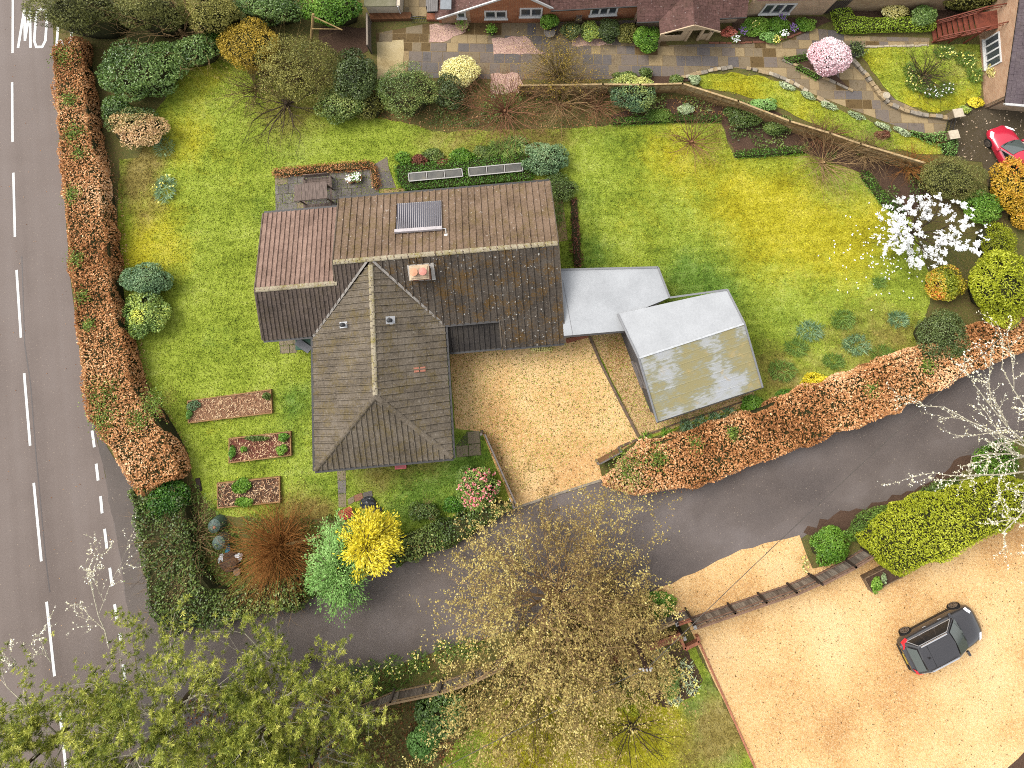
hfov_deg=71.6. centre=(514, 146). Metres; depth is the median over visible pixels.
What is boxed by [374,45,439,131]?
olive shrub
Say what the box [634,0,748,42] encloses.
porch wing
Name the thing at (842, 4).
slatted gate
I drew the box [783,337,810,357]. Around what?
bulb clump
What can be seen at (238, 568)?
log
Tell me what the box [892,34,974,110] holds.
rose bush
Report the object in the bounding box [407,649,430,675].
daffodil clump
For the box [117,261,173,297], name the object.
bluegreen shrub
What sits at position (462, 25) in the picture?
shrub
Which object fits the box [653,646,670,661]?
daffodil clump
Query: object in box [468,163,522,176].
cold frame
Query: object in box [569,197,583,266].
bed planting
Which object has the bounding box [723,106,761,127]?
border plant
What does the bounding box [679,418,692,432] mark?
border tuft
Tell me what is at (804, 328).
bulb clump
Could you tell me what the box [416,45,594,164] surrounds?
bare shrub
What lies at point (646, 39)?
wall shrub
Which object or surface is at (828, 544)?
clipped shrub
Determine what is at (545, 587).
budding tree
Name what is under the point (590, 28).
wall shrub
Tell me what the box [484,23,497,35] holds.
shrub
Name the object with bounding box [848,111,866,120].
edging plant
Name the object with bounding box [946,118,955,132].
iron gate
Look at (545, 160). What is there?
spurge shrub
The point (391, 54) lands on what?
concrete pad
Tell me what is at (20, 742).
deciduous tree
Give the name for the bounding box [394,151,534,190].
box hedge
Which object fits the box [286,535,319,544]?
plank
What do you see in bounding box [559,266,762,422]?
garage
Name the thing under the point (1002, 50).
gabled house
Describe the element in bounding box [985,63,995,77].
pampas shrub
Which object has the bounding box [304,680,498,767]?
undergrowth
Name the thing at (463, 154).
border plant
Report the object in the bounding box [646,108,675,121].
border plant
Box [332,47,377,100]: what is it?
evergreen shrub
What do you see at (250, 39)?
golden shrub
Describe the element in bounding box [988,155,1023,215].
orange shrub
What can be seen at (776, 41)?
flower clump
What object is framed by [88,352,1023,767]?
lane
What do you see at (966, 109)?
euphorbia
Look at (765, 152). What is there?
box edging
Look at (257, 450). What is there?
raised bed
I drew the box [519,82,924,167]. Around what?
lapped fence
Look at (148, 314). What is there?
variegated shrub
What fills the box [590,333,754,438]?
gravel strip
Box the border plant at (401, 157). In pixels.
[394,151,411,164]
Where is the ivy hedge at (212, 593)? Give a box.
[114,487,309,645]
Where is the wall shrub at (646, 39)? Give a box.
[633,26,659,53]
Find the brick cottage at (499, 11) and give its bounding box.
[435,0,637,22]
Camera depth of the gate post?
38.03 m
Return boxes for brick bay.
[680,634,700,650]
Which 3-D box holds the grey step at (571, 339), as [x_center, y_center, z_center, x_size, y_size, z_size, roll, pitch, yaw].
[3.730,11.495,42.625,1.354,0.120,0.250,-14,76,-4]
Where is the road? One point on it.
(49, 448)
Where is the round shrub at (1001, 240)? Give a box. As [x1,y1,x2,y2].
[976,221,1017,259]
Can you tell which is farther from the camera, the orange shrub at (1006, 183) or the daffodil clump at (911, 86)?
the daffodil clump at (911, 86)
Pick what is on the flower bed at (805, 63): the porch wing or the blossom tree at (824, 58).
the blossom tree at (824, 58)
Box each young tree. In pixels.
[583,661,698,767]
[654,90,752,184]
[762,106,912,206]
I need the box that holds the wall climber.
[943,0,996,12]
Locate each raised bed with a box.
[187,389,273,422]
[217,476,280,508]
[228,431,292,462]
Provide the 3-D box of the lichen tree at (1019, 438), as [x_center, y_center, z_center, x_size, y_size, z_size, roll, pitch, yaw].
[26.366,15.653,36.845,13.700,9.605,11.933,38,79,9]
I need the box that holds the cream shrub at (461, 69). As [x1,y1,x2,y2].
[439,55,481,86]
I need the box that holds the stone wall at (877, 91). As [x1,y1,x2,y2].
[850,57,948,120]
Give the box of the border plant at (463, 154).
[448,147,477,162]
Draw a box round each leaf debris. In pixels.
[107,152,190,460]
[453,340,630,502]
[598,335,653,430]
[673,536,1023,767]
[961,110,1023,160]
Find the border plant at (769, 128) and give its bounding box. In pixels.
[762,115,791,135]
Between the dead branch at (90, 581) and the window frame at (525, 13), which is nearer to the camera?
the dead branch at (90, 581)
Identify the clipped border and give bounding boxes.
[910,130,958,155]
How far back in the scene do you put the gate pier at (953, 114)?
45.08 m
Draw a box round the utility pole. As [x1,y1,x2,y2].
[626,617,652,671]
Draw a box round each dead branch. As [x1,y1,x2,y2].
[0,634,18,672]
[13,610,56,661]
[65,510,140,647]
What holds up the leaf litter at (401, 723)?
on the ground at (965, 308)
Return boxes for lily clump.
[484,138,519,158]
[504,134,528,153]
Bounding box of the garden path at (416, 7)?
[404,0,426,16]
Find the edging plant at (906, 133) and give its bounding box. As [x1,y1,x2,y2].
[893,126,910,136]
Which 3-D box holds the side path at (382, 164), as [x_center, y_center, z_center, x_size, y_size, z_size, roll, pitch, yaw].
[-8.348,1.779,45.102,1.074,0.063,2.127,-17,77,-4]
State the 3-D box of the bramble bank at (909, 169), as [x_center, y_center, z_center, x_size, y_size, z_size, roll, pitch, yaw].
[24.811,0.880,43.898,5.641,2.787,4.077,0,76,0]
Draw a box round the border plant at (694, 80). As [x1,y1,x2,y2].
[688,75,700,84]
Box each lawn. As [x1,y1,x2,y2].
[117,53,929,533]
[438,646,753,767]
[699,72,942,153]
[861,44,981,112]
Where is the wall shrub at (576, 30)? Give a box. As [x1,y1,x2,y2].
[559,22,583,39]
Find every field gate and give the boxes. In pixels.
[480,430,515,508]
[595,447,621,464]
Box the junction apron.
[93,424,177,665]
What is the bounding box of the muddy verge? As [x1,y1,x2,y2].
[803,455,976,535]
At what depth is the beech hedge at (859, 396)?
40.43 m
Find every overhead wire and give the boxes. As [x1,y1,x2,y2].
[444,669,645,767]
[647,318,1023,668]
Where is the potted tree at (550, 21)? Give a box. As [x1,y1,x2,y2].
[540,13,559,29]
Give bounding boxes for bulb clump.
[768,359,797,382]
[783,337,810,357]
[796,319,825,342]
[822,352,846,370]
[831,308,856,330]
[841,333,871,356]
[868,344,895,359]
[871,275,887,289]
[887,310,910,328]
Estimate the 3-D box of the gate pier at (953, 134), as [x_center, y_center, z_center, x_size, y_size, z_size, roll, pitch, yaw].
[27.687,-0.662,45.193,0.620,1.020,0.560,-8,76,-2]
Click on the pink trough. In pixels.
(401, 467)
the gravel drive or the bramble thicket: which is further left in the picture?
the bramble thicket
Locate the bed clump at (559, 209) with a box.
[554,201,563,224]
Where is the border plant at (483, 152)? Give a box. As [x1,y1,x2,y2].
[473,145,496,159]
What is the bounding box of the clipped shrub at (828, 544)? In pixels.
[808,524,852,566]
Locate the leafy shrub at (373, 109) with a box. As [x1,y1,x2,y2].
[356,92,385,120]
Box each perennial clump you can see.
[740,17,769,36]
[759,31,777,42]
[766,17,790,35]
[795,17,816,31]
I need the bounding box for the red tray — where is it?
[338,507,353,520]
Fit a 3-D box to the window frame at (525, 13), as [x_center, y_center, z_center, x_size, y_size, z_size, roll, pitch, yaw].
[1.051,-8.675,46.027,1.573,1.334,0.192,0,76,0]
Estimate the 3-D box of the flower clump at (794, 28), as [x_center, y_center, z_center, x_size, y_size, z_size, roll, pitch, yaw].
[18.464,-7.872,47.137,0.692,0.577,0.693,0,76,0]
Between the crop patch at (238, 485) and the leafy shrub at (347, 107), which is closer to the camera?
the crop patch at (238, 485)
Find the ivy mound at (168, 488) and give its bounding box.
[137,476,191,521]
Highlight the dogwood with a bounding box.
[212,483,323,629]
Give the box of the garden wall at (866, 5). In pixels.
[845,0,954,10]
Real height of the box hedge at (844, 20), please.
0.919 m
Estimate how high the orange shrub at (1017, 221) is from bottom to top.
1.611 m
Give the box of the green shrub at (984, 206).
[959,189,1004,224]
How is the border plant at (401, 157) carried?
on the lawn at (211, 453)
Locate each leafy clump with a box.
[740,394,763,410]
[774,389,792,397]
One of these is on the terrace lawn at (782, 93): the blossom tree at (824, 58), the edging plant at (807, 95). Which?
the edging plant at (807, 95)
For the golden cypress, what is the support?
on the ground at (965, 308)
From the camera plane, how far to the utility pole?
33.84 m
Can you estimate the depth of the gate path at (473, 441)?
41.20 m
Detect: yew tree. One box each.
[20,0,129,38]
[113,0,189,37]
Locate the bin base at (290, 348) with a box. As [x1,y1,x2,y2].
[279,338,296,353]
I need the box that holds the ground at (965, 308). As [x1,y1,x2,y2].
[53,0,1023,767]
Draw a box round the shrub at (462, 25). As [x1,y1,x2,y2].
[455,19,468,31]
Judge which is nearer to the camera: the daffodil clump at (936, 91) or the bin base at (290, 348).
the bin base at (290, 348)
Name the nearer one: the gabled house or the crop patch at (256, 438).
the crop patch at (256, 438)
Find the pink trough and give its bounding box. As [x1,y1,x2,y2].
[395,465,406,469]
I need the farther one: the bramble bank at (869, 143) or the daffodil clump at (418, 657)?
the bramble bank at (869, 143)
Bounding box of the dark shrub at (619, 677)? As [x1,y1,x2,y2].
[606,657,644,697]
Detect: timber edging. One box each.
[589,336,639,437]
[618,438,636,446]
[640,401,741,437]
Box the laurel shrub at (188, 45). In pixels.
[171,33,219,66]
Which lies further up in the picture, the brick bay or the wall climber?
the wall climber
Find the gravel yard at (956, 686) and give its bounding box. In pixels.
[653,521,1023,767]
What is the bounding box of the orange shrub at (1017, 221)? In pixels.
[1008,210,1023,229]
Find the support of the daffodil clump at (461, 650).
on the ground at (965, 308)
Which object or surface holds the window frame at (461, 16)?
in the brick cottage at (499, 11)
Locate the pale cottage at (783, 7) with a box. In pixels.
[747,0,836,15]
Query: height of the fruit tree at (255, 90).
4.051 m
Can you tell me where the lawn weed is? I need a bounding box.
[154,136,174,156]
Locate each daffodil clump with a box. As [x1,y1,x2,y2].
[152,174,176,203]
[338,663,363,688]
[358,657,381,683]
[382,652,405,680]
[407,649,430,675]
[432,640,456,665]
[455,635,478,662]
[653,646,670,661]
[665,692,682,707]
[677,659,694,681]
[682,675,700,697]
[800,554,808,572]
[902,61,919,81]
[905,74,935,92]
[921,85,946,98]
[933,43,959,59]
[938,80,955,95]
[953,50,978,68]
[964,65,983,82]
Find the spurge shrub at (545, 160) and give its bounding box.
[521,142,569,175]
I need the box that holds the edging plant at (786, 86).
[779,81,794,90]
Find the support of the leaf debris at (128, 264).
on the lawn at (211, 453)
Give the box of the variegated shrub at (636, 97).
[608,73,656,112]
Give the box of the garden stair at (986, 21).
[931,3,1008,43]
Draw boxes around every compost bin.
[208,514,226,532]
[212,531,230,549]
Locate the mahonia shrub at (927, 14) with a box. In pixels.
[908,4,937,26]
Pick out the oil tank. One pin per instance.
(304, 345)
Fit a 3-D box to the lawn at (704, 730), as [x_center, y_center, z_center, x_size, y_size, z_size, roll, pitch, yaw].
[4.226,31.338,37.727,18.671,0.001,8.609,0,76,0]
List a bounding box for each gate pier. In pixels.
[944,129,959,140]
[945,108,964,120]
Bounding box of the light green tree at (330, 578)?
[296,508,371,627]
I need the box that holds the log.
[233,567,241,575]
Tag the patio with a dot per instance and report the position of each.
(287, 191)
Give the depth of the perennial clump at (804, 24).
47.13 m
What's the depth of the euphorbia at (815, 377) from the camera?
41.63 m
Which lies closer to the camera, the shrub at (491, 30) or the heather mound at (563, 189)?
the heather mound at (563, 189)
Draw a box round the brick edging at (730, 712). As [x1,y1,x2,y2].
[699,643,755,767]
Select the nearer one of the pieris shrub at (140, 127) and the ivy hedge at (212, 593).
the ivy hedge at (212, 593)
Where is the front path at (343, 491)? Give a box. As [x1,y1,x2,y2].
[337,470,372,506]
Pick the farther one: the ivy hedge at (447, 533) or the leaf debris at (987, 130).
the leaf debris at (987, 130)
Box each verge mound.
[644,590,677,619]
[843,505,891,541]
[911,476,959,497]
[971,438,1019,478]
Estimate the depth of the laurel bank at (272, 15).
45.67 m
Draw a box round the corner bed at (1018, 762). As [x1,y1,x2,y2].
[1008,753,1023,767]
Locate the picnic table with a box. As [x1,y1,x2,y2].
[294,173,333,207]
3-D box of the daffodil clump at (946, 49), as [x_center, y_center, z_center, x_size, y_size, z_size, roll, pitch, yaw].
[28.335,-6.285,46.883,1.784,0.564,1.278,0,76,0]
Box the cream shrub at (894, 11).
[881,5,909,18]
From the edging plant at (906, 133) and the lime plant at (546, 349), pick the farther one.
the edging plant at (906, 133)
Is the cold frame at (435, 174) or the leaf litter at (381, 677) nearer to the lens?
the leaf litter at (381, 677)
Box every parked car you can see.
[896,602,981,674]
[984,125,1023,170]
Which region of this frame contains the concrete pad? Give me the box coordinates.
[377,40,403,78]
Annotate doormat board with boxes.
[195,478,201,491]
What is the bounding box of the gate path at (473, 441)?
[456,431,481,457]
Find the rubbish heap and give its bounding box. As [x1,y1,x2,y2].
[219,551,239,572]
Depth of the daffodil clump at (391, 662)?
38.29 m
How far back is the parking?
45.80 m
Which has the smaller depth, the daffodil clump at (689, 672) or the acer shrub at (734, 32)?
the daffodil clump at (689, 672)
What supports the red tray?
on the lawn at (211, 453)
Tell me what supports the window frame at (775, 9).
in the pale cottage at (783, 7)
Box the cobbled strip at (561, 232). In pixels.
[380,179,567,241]
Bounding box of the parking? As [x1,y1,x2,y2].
[949,105,1023,213]
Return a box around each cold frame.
[408,168,462,181]
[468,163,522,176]
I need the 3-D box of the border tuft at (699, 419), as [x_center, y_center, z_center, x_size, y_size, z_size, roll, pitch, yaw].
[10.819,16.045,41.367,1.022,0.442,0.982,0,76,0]
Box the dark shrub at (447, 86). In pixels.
[432,72,466,109]
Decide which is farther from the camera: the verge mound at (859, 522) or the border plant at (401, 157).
the border plant at (401, 157)
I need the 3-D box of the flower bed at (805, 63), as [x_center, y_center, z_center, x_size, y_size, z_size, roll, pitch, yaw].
[20.029,-5.278,46.824,4.819,0.001,1.346,27,78,7]
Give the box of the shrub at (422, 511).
[408,489,439,523]
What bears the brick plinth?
on the ground at (965, 308)
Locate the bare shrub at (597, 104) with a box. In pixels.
[562,68,631,131]
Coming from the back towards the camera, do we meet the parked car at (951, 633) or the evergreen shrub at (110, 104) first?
the evergreen shrub at (110, 104)
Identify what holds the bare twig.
on the junction apron
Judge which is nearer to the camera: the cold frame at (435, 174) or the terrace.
the cold frame at (435, 174)
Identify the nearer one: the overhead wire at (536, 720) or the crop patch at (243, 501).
the overhead wire at (536, 720)
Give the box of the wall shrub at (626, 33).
[617,23,636,43]
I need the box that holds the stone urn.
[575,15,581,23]
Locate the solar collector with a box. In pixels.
[394,200,446,235]
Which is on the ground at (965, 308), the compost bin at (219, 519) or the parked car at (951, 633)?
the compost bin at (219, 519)
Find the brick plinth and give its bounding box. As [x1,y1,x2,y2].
[427,13,438,21]
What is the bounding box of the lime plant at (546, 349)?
[528,346,554,351]
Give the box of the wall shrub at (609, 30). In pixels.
[597,18,620,43]
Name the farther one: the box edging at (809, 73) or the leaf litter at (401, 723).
the box edging at (809, 73)
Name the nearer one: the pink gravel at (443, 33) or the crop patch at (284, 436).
the crop patch at (284, 436)
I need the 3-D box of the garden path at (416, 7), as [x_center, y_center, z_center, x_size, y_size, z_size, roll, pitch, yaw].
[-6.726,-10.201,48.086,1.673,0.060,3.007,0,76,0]
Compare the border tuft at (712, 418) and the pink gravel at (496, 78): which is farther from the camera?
the pink gravel at (496, 78)
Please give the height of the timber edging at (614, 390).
0.160 m
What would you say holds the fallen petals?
on the lawn at (211, 453)
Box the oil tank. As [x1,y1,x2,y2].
[295,336,310,352]
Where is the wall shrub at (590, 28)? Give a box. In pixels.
[581,21,599,41]
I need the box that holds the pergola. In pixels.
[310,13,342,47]
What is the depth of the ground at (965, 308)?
44.50 m
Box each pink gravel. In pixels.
[429,24,465,41]
[490,72,522,93]
[492,36,541,54]
[572,33,611,46]
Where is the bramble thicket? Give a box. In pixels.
[123,480,240,623]
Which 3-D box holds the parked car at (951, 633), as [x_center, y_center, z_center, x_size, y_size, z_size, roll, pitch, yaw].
[22.960,26.445,38.071,4.640,1.724,2.200,-23,77,-6]
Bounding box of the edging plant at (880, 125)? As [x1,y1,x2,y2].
[873,121,891,131]
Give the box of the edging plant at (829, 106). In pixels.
[821,101,837,110]
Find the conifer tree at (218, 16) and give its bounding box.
[176,0,241,33]
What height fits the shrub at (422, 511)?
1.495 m
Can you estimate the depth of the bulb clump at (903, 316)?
42.75 m
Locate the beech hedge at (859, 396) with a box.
[600,315,1023,497]
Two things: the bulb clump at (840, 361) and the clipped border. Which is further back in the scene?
the clipped border
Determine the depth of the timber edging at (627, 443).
41.14 m
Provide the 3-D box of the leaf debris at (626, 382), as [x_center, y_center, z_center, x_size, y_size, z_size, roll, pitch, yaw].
[6.740,13.895,42.038,1.579,0.107,5.938,-22,77,-5]
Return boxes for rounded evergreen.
[918,142,990,202]
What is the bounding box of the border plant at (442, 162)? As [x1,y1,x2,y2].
[436,158,449,165]
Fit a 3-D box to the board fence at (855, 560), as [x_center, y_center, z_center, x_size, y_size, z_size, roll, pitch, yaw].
[18.029,23.082,39.025,3.351,1.500,0.221,-24,77,-6]
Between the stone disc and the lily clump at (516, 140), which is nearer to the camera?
the lily clump at (516, 140)
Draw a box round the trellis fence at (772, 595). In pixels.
[692,573,820,629]
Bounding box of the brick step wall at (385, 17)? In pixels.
[369,12,411,21]
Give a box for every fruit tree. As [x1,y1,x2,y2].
[200,35,300,126]
[217,38,339,178]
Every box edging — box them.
[610,112,722,126]
[734,145,808,158]
[783,51,808,63]
[795,63,819,80]
[859,170,905,214]
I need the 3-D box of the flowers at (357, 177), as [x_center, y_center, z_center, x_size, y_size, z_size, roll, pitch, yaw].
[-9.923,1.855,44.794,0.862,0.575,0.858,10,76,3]
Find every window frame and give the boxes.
[456,12,466,19]
[484,11,507,20]
[519,8,542,18]
[588,8,617,17]
[631,361,645,388]
[757,3,797,15]
[982,31,1001,70]
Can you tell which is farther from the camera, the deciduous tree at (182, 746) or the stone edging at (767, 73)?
the stone edging at (767, 73)
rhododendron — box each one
[406,723,439,762]
[414,691,468,738]
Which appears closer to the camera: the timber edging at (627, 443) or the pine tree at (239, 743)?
the pine tree at (239, 743)
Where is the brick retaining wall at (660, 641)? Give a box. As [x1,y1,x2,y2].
[607,630,681,664]
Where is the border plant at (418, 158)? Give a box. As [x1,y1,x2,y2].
[410,154,428,164]
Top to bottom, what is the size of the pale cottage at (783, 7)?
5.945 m
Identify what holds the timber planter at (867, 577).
on the gravel yard at (956, 686)
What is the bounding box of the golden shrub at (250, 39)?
[216,16,281,76]
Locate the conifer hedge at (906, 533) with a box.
[853,475,1023,576]
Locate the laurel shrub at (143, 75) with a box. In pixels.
[94,37,189,102]
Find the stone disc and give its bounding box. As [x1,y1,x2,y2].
[883,92,889,98]
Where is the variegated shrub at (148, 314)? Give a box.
[121,290,171,339]
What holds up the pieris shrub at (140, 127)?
on the ground at (965, 308)
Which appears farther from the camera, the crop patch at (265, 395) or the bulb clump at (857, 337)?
the bulb clump at (857, 337)
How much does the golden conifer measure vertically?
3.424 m
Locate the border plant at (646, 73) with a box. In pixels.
[639,67,652,77]
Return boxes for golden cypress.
[332,502,408,584]
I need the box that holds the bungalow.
[254,179,565,472]
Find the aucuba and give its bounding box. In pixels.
[657,667,680,700]
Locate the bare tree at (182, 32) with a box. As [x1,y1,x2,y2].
[90,0,223,83]
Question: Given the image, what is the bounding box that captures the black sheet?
[360,496,375,509]
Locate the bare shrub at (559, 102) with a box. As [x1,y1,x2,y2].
[504,53,624,157]
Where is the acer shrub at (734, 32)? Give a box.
[720,26,737,36]
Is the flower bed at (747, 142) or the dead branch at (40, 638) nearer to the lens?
the dead branch at (40, 638)
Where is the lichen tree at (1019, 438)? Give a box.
[877,311,1023,582]
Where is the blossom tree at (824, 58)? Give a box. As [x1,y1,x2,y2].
[803,31,855,76]
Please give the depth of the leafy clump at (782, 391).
41.54 m
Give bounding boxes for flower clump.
[730,35,740,43]
[738,26,747,35]
[773,35,780,44]
[778,13,787,19]
[780,29,788,38]
[788,23,798,32]
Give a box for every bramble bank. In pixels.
[796,103,867,159]
[825,124,904,178]
[876,133,949,186]
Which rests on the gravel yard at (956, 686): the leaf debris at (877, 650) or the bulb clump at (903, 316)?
the leaf debris at (877, 650)
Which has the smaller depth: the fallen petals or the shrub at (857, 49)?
the fallen petals
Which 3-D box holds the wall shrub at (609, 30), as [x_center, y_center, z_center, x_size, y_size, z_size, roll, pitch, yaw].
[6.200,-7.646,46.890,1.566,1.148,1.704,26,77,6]
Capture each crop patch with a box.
[186,410,192,418]
[228,445,235,459]
[231,477,251,493]
[234,496,253,507]
[240,446,247,452]
[244,436,269,441]
[262,392,270,399]
[275,444,287,455]
[278,433,289,442]
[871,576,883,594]
[881,573,886,583]
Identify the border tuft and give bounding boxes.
[639,430,651,441]
[659,427,672,437]
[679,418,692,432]
[692,414,706,427]
[708,412,721,420]
[721,407,735,416]
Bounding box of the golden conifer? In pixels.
[968,248,1023,329]
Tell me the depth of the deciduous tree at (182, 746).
31.83 m
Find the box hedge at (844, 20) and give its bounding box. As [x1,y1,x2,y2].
[830,7,936,33]
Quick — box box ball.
[205,32,222,43]
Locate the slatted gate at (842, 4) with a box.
[824,0,852,13]
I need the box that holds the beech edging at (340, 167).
[271,160,381,189]
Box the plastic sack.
[234,553,242,561]
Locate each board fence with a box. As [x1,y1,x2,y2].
[316,654,504,727]
[599,613,676,654]
[673,607,692,625]
[811,546,874,585]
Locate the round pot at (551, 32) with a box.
[544,29,554,37]
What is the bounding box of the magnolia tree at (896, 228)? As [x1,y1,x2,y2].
[863,179,994,277]
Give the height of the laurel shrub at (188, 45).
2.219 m
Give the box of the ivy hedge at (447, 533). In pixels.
[390,500,512,567]
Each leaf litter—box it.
[170,687,506,767]
[268,637,486,719]
[307,86,727,131]
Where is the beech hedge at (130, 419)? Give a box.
[46,36,191,495]
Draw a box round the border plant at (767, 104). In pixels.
[750,98,776,110]
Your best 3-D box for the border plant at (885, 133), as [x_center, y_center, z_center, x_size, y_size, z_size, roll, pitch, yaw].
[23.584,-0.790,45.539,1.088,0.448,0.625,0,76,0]
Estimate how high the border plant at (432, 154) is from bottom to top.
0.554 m
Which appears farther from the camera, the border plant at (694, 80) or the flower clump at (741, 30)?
the flower clump at (741, 30)
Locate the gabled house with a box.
[979,0,1023,111]
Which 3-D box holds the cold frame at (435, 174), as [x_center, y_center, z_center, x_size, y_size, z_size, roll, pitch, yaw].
[-4.976,1.822,44.826,3.450,0.530,0.566,-5,76,-1]
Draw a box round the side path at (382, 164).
[374,157,394,188]
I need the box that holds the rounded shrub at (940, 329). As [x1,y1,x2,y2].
[913,308,970,359]
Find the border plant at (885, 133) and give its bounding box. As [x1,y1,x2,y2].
[874,130,890,138]
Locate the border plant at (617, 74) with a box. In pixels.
[612,71,636,80]
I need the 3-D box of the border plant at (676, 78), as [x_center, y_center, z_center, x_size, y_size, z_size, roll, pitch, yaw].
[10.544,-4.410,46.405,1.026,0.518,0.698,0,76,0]
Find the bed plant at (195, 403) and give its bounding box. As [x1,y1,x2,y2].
[186,399,200,410]
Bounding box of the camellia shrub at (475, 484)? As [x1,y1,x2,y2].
[455,465,500,512]
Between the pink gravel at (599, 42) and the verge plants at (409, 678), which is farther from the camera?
the pink gravel at (599, 42)
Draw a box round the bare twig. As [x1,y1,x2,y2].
[122,536,201,603]
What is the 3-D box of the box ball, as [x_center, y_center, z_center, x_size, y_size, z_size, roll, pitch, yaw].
[-19.858,-7.287,46.819,1.304,1.102,1.386,0,76,0]
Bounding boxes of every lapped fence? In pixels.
[366,12,371,53]
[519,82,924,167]
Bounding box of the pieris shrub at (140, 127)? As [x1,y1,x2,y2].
[104,106,170,149]
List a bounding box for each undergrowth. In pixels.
[191,478,355,597]
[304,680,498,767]
[371,83,752,129]
[726,120,925,200]
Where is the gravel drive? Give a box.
[450,336,639,505]
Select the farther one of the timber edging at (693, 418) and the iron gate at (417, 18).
the iron gate at (417, 18)
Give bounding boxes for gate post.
[677,626,686,640]
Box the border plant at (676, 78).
[669,74,683,82]
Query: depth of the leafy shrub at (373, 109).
45.27 m
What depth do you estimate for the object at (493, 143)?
45.10 m
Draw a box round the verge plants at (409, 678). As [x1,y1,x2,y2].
[320,640,491,712]
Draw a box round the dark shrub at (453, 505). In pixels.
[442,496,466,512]
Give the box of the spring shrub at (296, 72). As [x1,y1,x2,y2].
[241,6,344,139]
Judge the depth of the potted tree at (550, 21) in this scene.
46.27 m
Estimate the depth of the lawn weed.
45.35 m
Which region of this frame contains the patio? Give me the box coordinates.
[275,164,411,209]
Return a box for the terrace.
[376,20,946,134]
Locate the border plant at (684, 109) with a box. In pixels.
[677,103,694,114]
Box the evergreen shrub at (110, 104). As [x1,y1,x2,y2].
[100,95,134,120]
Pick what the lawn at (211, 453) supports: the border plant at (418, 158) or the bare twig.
the border plant at (418, 158)
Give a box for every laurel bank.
[232,0,310,26]
[298,0,363,26]
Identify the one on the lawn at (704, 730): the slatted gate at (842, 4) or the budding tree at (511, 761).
the budding tree at (511, 761)
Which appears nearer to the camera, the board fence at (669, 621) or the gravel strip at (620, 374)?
the board fence at (669, 621)
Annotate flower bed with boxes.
[318,26,367,57]
[611,99,934,216]
[630,76,687,82]
[638,647,702,707]
[732,16,830,40]
[790,56,848,87]
[851,10,974,29]
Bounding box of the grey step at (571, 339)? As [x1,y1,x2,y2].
[566,336,587,342]
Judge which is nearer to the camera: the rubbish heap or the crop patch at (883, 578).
the crop patch at (883, 578)
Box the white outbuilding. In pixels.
[364,0,403,13]
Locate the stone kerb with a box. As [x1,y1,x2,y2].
[514,479,600,508]
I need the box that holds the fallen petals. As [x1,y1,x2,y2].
[818,202,947,310]
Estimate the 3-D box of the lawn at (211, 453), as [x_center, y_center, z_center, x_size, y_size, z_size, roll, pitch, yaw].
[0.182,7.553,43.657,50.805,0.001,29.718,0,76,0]
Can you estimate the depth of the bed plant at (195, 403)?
41.41 m
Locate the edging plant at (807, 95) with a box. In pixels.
[800,91,815,99]
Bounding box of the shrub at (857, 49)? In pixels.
[848,35,868,60]
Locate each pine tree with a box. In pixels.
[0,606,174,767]
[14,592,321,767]
[184,600,398,767]
[237,693,386,767]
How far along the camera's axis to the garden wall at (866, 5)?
46.82 m
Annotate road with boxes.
[0,0,148,767]
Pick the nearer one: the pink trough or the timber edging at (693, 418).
the pink trough
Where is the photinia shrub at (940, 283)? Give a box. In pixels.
[924,264,967,301]
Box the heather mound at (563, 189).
[544,172,578,202]
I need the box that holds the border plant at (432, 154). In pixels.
[421,148,443,160]
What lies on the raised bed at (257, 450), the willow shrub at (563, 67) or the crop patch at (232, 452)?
the crop patch at (232, 452)
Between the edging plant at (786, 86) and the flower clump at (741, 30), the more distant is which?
the flower clump at (741, 30)
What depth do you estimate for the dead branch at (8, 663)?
32.74 m
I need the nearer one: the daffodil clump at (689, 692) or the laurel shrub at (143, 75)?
the daffodil clump at (689, 692)
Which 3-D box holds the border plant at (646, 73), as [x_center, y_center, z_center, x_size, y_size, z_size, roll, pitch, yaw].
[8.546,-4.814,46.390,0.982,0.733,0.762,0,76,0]
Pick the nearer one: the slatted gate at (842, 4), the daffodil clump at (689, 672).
the daffodil clump at (689, 672)
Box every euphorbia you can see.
[799,372,828,388]
[960,105,971,113]
[967,97,984,107]
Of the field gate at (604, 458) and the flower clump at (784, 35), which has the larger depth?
the flower clump at (784, 35)
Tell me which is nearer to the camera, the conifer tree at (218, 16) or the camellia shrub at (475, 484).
the camellia shrub at (475, 484)
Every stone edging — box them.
[680,65,831,103]
[709,31,803,43]
[782,59,853,91]
[864,44,928,47]
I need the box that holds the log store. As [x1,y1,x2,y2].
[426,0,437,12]
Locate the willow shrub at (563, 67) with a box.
[495,19,613,117]
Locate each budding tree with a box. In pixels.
[400,430,707,767]
[401,567,687,767]
[530,561,691,764]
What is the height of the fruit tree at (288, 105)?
4.934 m
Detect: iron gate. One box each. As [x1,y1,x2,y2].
[410,16,426,22]
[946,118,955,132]
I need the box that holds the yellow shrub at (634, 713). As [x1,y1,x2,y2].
[613,686,648,721]
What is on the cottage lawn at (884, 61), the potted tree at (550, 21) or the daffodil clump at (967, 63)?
the daffodil clump at (967, 63)
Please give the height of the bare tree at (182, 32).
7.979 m
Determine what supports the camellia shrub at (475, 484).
on the lawn at (211, 453)
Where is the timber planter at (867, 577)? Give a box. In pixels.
[860,565,902,592]
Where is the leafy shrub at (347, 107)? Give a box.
[313,86,367,124]

